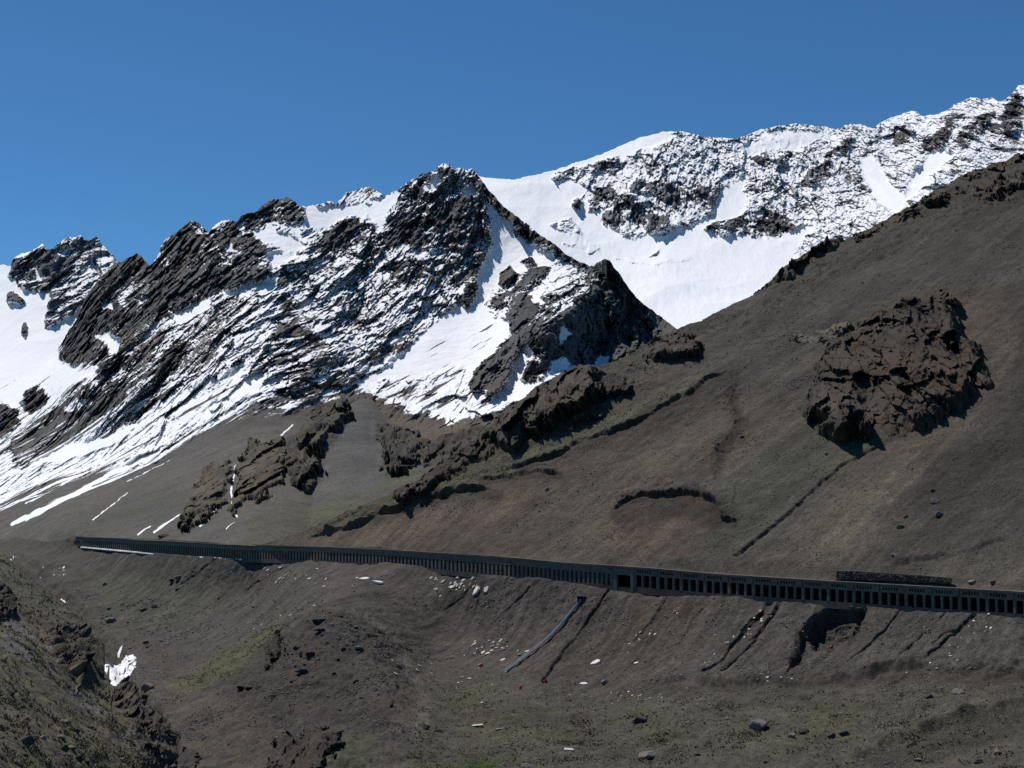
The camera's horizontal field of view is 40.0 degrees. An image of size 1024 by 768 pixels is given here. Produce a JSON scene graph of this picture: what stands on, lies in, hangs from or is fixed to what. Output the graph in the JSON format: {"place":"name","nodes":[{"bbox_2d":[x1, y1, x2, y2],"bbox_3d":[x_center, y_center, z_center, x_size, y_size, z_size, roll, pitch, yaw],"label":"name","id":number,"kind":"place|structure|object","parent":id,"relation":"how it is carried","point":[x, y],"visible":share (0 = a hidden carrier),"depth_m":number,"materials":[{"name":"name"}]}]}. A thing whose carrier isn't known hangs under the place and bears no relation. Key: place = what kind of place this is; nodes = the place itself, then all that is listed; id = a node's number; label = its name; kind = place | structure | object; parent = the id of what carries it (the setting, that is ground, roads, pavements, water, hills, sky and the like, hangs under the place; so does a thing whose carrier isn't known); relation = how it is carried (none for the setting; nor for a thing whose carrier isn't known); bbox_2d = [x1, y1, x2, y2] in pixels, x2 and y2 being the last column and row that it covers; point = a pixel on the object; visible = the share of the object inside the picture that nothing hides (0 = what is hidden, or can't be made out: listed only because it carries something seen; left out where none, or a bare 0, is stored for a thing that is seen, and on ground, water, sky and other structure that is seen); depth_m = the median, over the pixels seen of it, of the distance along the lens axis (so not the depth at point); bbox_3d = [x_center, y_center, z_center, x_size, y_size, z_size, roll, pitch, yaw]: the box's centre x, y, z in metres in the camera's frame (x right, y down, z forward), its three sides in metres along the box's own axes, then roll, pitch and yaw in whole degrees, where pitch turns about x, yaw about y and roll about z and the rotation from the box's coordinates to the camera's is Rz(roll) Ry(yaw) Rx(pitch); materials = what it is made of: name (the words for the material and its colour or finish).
{"place":"outdoors","nodes":[
{"label":"outdoors","id":0,"kind":"place"},
{"bbox_2d":[0,235,117,386],"bbox_3d":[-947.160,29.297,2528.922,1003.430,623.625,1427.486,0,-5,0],"label":"distant snowy peak","id":1,"kind":"structure","parent":0,"point":[44,291],"depth_m":2401.52,"materials":[{"name":"white snow"}]},
{"bbox_2d":[0,552,178,767],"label":"grassy slope","id":2,"kind":"structure","parent":0,"point":[40,687],"depth_m":215.36,"materials":[{"name":"green plant"}]},
{"bbox_2d":[0,581,18,621],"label":"rock outcrop","id":3,"kind":"object","parent":2,"relation":"on","point":[8,602],"visible":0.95,"depth_m":268.09,"materials":[{"name":"stone"}]},
{"bbox_2d":[19,736,35,744],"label":"boulder","id":4,"kind":"object","parent":2,"relation":"on","point":[31,740],"visible":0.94,"depth_m":153.05,"materials":[{"name":"grey stone"}]},
{"bbox_2d":[57,734,65,740],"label":"boulder","id":5,"kind":"object","parent":2,"relation":"on","point":[62,737],"visible":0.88,"depth_m":173.80,"materials":[{"name":"stone"}]},
{"bbox_2d":[60,745,69,752],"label":"boulder","id":6,"kind":"object","parent":2,"relation":"on","point":[65,748],"visible":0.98,"depth_m":166.73,"materials":[{"name":"grey stone"}]},
{"bbox_2d":[39,621,95,678],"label":"rock outcrop","id":7,"kind":"object","parent":2,"relation":"on","point":[78,636],"visible":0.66,"depth_m":262.31,"materials":[{"name":"grey stone"}]},
{"bbox_2d":[75,756,83,760],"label":"boulder","id":8,"kind":"object","parent":2,"relation":"on","point":[80,758],"visible":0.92,"depth_m":168.49,"materials":[{"name":"grey stone"}]},
{"bbox_2d":[0,561,163,767],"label":"loose stones","id":9,"kind":"object","parent":2,"relation":"on","point":[65,604],"visible":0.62,"depth_m":214.34,"materials":[{"name":"grey stone"}]},
{"bbox_2d":[0,554,176,767],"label":"grass tufts","id":10,"kind":"object","parent":2,"relation":"on","point":[130,760],"visible":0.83,"depth_m":200.54,"materials":[{"name":"green plant"}]},
{"bbox_2d":[0,163,676,546],"bbox_3d":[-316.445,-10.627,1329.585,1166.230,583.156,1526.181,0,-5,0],"label":"mountainside","id":11,"kind":"structure","parent":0,"point":[440,299],"depth_m":1302.26,"materials":[{"name":"grey stone"}]},
{"bbox_2d":[177,459,233,531],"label":"rock outcrop","id":12,"kind":"object","parent":11,"relation":"on","point":[206,499],"visible":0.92,"depth_m":710.52,"materials":[{"name":"stone"}]},
{"bbox_2d":[227,437,290,517],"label":"rock outcrop","id":13,"kind":"object","parent":11,"relation":"on","point":[260,470],"visible":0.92,"depth_m":755.40,"materials":[{"name":"stone"}]},
{"bbox_2d":[286,398,485,525],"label":"hillside","id":14,"kind":"structure","parent":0,"point":[352,461],"depth_m":759.39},
{"bbox_2d":[285,447,327,493],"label":"rock outcrop","id":15,"kind":"object","parent":14,"relation":"on","point":[304,468],"visible":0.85,"depth_m":744.23,"materials":[{"name":"stone"}]},
{"bbox_2d":[293,396,354,458],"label":"rock outcrop","id":16,"kind":"object","parent":14,"relation":"on","point":[332,416],"visible":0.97,"depth_m":856.79,"materials":[{"name":"stone"}]},
{"bbox_2d":[376,422,425,479],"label":"rock outcrop","id":17,"kind":"object","parent":14,"relation":"on","point":[396,456],"visible":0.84,"depth_m":802.40,"materials":[{"name":"stone"}]},
{"bbox_2d":[420,425,486,467],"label":"rock outcrop","id":18,"kind":"object","parent":14,"relation":"on","point":[433,450],"visible":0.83,"depth_m":814.32,"materials":[{"name":"stone"}]},
{"bbox_2d":[0,536,1023,767],"bbox_3d":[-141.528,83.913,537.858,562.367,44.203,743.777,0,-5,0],"label":"valley ground","id":19,"kind":"structure","parent":0,"point":[58,569],"depth_m":346.21,"materials":[{"name":"brown soil"}]},
{"bbox_2d":[104,618,115,622],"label":"boulder","id":20,"kind":"object","parent":19,"relation":"on","point":[110,620],"visible":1,"depth_m":570.17,"materials":[{"name":"grey stone"}]},
{"bbox_2d":[141,693,148,698],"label":"boulder","id":21,"kind":"object","parent":19,"relation":"on","point":[145,695],"visible":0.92,"depth_m":401.20,"materials":[{"name":"grey stone"}]},
{"bbox_2d":[110,675,181,767],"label":"rock outcrop","id":22,"kind":"object","parent":19,"relation":"on","point":[165,754],"visible":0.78,"depth_m":222.80,"materials":[{"name":"stone"}]},
{"bbox_2d":[141,683,153,690],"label":"boulder","id":23,"kind":"object","parent":19,"relation":"on","point":[146,686],"visible":1,"depth_m":409.15,"materials":[{"name":"grey stone"}]},
{"bbox_2d":[80,547,241,559],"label":"snow bank","id":24,"kind":"structure","parent":19,"relation":"on","point":[132,551],"depth_m":658.87,"materials":[{"name":"white snow"}]},
{"bbox_2d":[177,746,201,767],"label":"rock outcrop","id":25,"kind":"object","parent":19,"relation":"on","point":[188,760],"visible":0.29,"depth_m":296.69,"materials":[{"name":"grey stone"}]},
{"bbox_2d":[237,685,244,689],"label":"boulder","id":26,"kind":"object","parent":19,"relation":"on","point":[240,687],"visible":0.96,"depth_m":368.29,"materials":[{"name":"grey stone"}]},
{"bbox_2d":[264,633,288,661],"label":"rock outcrop","id":27,"kind":"object","parent":19,"relation":"on","point":[274,648],"visible":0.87,"depth_m":399.47,"materials":[{"name":"grey stone"}]},
{"bbox_2d":[295,669,308,672],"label":"boulder","id":28,"kind":"object","parent":19,"relation":"on","point":[301,670],"visible":1,"depth_m":363.01,"materials":[{"name":"grey stone"}]},
{"bbox_2d":[266,724,344,767],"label":"rock outcrop","id":29,"kind":"object","parent":19,"relation":"on","point":[304,749],"visible":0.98,"depth_m":281.49,"materials":[{"name":"stone"}]},
{"bbox_2d":[305,651,314,655],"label":"boulder","id":30,"kind":"object","parent":19,"relation":"on","point":[309,653],"visible":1,"depth_m":376.86,"materials":[{"name":"grey stone"}]},
{"bbox_2d":[311,618,325,622],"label":"boulder","id":31,"kind":"object","parent":19,"relation":"on","point":[318,620],"visible":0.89,"depth_m":400.67,"materials":[{"name":"grey stone"}]},
{"bbox_2d":[313,628,325,631],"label":"boulder","id":32,"kind":"object","parent":19,"relation":"on","point":[319,629],"visible":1,"depth_m":391.27,"materials":[{"name":"grey stone"}]},
{"bbox_2d":[330,613,343,617],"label":"boulder","id":33,"kind":"object","parent":19,"relation":"on","point":[340,615],"visible":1,"depth_m":402.76,"materials":[{"name":"grey stone"}]},
{"bbox_2d":[75,536,629,590],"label":"avalanche gallery","id":34,"kind":"object","parent":19,"relation":"on","point":[474,565],"visible":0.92,"depth_m":479.76,"materials":[{"name":"concrete"}]},
{"bbox_2d":[157,534,168,537],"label":"boulder","id":35,"kind":"object","parent":34,"relation":"on","point":[162,535],"visible":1,"depth_m":631.33,"materials":[{"name":"grey stone"}]},
{"bbox_2d":[358,577,369,580],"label":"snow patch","id":36,"kind":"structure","parent":19,"relation":"on","point":[363,578],"depth_m":463.32,"materials":[{"name":"white snow"}]},
{"bbox_2d":[372,580,383,583],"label":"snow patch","id":37,"kind":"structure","parent":19,"relation":"on","point":[377,582],"depth_m":456.58,"materials":[{"name":"white snow"}]},
{"bbox_2d":[418,723,429,729],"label":"boulder","id":38,"kind":"object","parent":19,"relation":"on","point":[424,726],"visible":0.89,"depth_m":308.19,"materials":[{"name":"grey stone"}]},
{"bbox_2d":[472,586,479,595],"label":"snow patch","id":39,"kind":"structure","parent":19,"relation":"on","point":[476,590],"depth_m":434.78,"materials":[{"name":"white snow"}]},
{"bbox_2d":[521,763,531,767],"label":"boulder","id":40,"kind":"object","parent":19,"relation":"on","point":[525,765],"visible":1,"depth_m":265.97,"materials":[{"name":"grey stone"}]},
{"bbox_2d":[504,596,585,671],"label":"drainage chute","id":41,"kind":"object","parent":19,"relation":"on","point":[544,640],"visible":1,"depth_m":393.41,"materials":[{"name":"metal"}]},
{"bbox_2d":[70,556,1023,767],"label":"loose stones","id":42,"kind":"object","parent":19,"relation":"on","point":[340,635],"visible":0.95,"depth_m":345.35,"materials":[{"name":"stone"}]},
{"bbox_2d":[157,616,1023,767],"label":"grass tufts","id":43,"kind":"object","parent":19,"relation":"on","point":[579,742],"visible":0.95,"depth_m":282.44,"materials":[{"name":"green plant"}]},
{"bbox_2d":[590,659,600,664],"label":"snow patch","id":44,"kind":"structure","parent":19,"relation":"on","point":[597,661],"depth_m":368.84,"materials":[{"name":"white snow"}]},
{"bbox_2d":[633,716,646,722],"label":"boulder","id":45,"kind":"object","parent":19,"relation":"on","point":[639,719],"visible":1,"depth_m":306.79,"materials":[{"name":"grey stone"}]},
{"bbox_2d":[638,751,656,758],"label":"boulder","id":46,"kind":"object","parent":19,"relation":"on","point":[648,754],"visible":1,"depth_m":267.54,"materials":[{"name":"grey stone"}]},
{"bbox_2d":[748,719,767,730],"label":"boulder","id":47,"kind":"object","parent":19,"relation":"on","point":[759,724],"visible":1,"depth_m":278.86,"materials":[{"name":"grey stone"}]},
{"bbox_2d":[798,728,808,733],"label":"boulder","id":48,"kind":"object","parent":19,"relation":"on","point":[802,730],"visible":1,"depth_m":268.35,"materials":[{"name":"grey stone"}]},
{"bbox_2d":[612,565,1023,618],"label":"avalanche gallery","id":49,"kind":"object","parent":19,"relation":"on","point":[969,599],"visible":0.96,"depth_m":346.31,"materials":[{"name":"concrete"}]},
{"bbox_2d":[827,733,835,737],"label":"boulder","id":50,"kind":"object","parent":19,"relation":"on","point":[832,735],"visible":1,"depth_m":263.45,"materials":[{"name":"grey stone"}]},
{"bbox_2d":[839,731,848,735],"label":"boulder","id":51,"kind":"object","parent":19,"relation":"on","point":[844,733],"visible":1,"depth_m":263.65,"materials":[{"name":"grey stone"}]},
{"bbox_2d":[848,606,863,638],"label":"washout","id":52,"kind":"structure","parent":19,"relation":"on","point":[859,618],"depth_m":335.34,"materials":[{"name":"brown soil"}]},
{"bbox_2d":[951,688,964,694],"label":"boulder","id":53,"kind":"object","parent":19,"relation":"on","point":[956,691],"visible":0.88,"depth_m":282.57,"materials":[{"name":"grey stone"}]},
{"bbox_2d":[973,758,982,763],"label":"boulder","id":54,"kind":"object","parent":19,"relation":"on","point":[978,761],"visible":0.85,"depth_m":229.18,"materials":[{"name":"grey stone"}]},
{"bbox_2d":[994,749,1001,754],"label":"boulder","id":55,"kind":"object","parent":19,"relation":"on","point":[996,751],"visible":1,"depth_m":234.65,"materials":[{"name":"stone"}]},
{"bbox_2d":[0,0,1023,265],"label":"sky","id":56,"kind":"structure","parent":0,"point":[125,124],"materials":[{"name":"blue"}]},
{"bbox_2d":[261,158,1023,590],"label":"brown hillside","id":57,"kind":"structure","parent":0,"point":[983,524],"depth_m":451.49,"materials":[{"name":"brown soil"}]},
{"bbox_2d":[392,435,494,503],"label":"rock outcrop","id":58,"kind":"object","parent":57,"relation":"on","point":[477,449],"visible":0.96,"depth_m":510.57,"materials":[{"name":"stone"}]},
{"bbox_2d":[481,364,606,453],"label":"rock outcrop","id":59,"kind":"object","parent":57,"relation":"on","point":[547,405],"visible":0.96,"depth_m":517.91,"materials":[{"name":"stone"}]},
{"bbox_2d":[542,402,613,432],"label":"rock outcrop","id":60,"kind":"object","parent":57,"relation":"on","point":[594,412],"visible":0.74,"depth_m":511.71,"materials":[{"name":"stone"}]},
{"bbox_2d":[598,375,634,401],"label":"rock outcrop","id":61,"kind":"object","parent":57,"relation":"on","point":[618,387],"visible":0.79,"depth_m":523.09,"materials":[{"name":"stone"}]},
{"bbox_2d":[611,330,704,373],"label":"rock outcrop","id":62,"kind":"object","parent":57,"relation":"on","point":[676,345],"visible":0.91,"depth_m":550.16,"materials":[{"name":"stone"}]},
{"bbox_2d":[389,177,1023,584],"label":"scree stones","id":63,"kind":"object","parent":57,"relation":"on","point":[475,477],"visible":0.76,"depth_m":471.02,"materials":[{"name":"brown stone"}]},
{"bbox_2d":[751,235,843,295],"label":"rock outcrop","id":64,"kind":"object","parent":57,"relation":"on","point":[790,270],"visible":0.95,"depth_m":622.89,"materials":[{"name":"stone"}]},
{"bbox_2d":[787,322,854,344],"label":"rock outcrop","id":65,"kind":"object","parent":57,"relation":"on","point":[836,330],"visible":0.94,"depth_m":524.97,"materials":[{"name":"stone"}]},
{"bbox_2d":[853,202,922,242],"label":"rock outcrop","id":66,"kind":"object","parent":57,"relation":"on","point":[903,215],"visible":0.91,"depth_m":637.51,"materials":[{"name":"stone"}]},
{"bbox_2d":[835,570,951,583],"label":"stone wall","id":67,"kind":"structure","parent":57,"relation":"on","point":[852,575],"depth_m":333.29,"materials":[{"name":"grey stone"}]},
{"bbox_2d":[802,288,993,442],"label":"rock outcrop","id":68,"kind":"object","parent":57,"relation":"on","point":[903,367],"visible":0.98,"depth_m":447.98,"materials":[{"name":"stone"}]},
{"bbox_2d":[930,498,939,503],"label":"boulder","id":69,"kind":"object","parent":57,"relation":"on","point":[934,500],"visible":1,"depth_m":360.61,"materials":[{"name":"grey stone"}]},
{"bbox_2d":[935,511,942,515],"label":"boulder","id":70,"kind":"object","parent":57,"relation":"on","point":[937,513],"visible":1,"depth_m":352.91,"materials":[{"name":"grey stone"}]},
{"bbox_2d":[920,152,1023,208],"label":"rock outcrop","id":71,"kind":"object","parent":57,"relation":"on","point":[938,196],"visible":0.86,"depth_m":663.60,"materials":[{"name":"stone"}]},
{"bbox_2d":[972,169,1023,204],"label":"rock outcrop","id":72,"kind":"object","parent":57,"relation":"on","point":[1009,186],"visible":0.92,"depth_m":629.54,"materials":[{"name":"stone"}]},
{"bbox_2d":[479,85,1023,328],"bbox_3d":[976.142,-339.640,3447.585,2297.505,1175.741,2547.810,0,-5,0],"label":"snowy mountain range","id":73,"kind":"structure","parent":0,"point":[678,229],"depth_m":3132.50,"materials":[{"name":"white snow"}]},
{"bbox_2d":[619,584,1022,613],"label":"road","id":74,"kind":"structure","parent":0,"point":[624,585],"depth_m":350.71,"materials":[{"name":"grey asphalt"}]}
]}

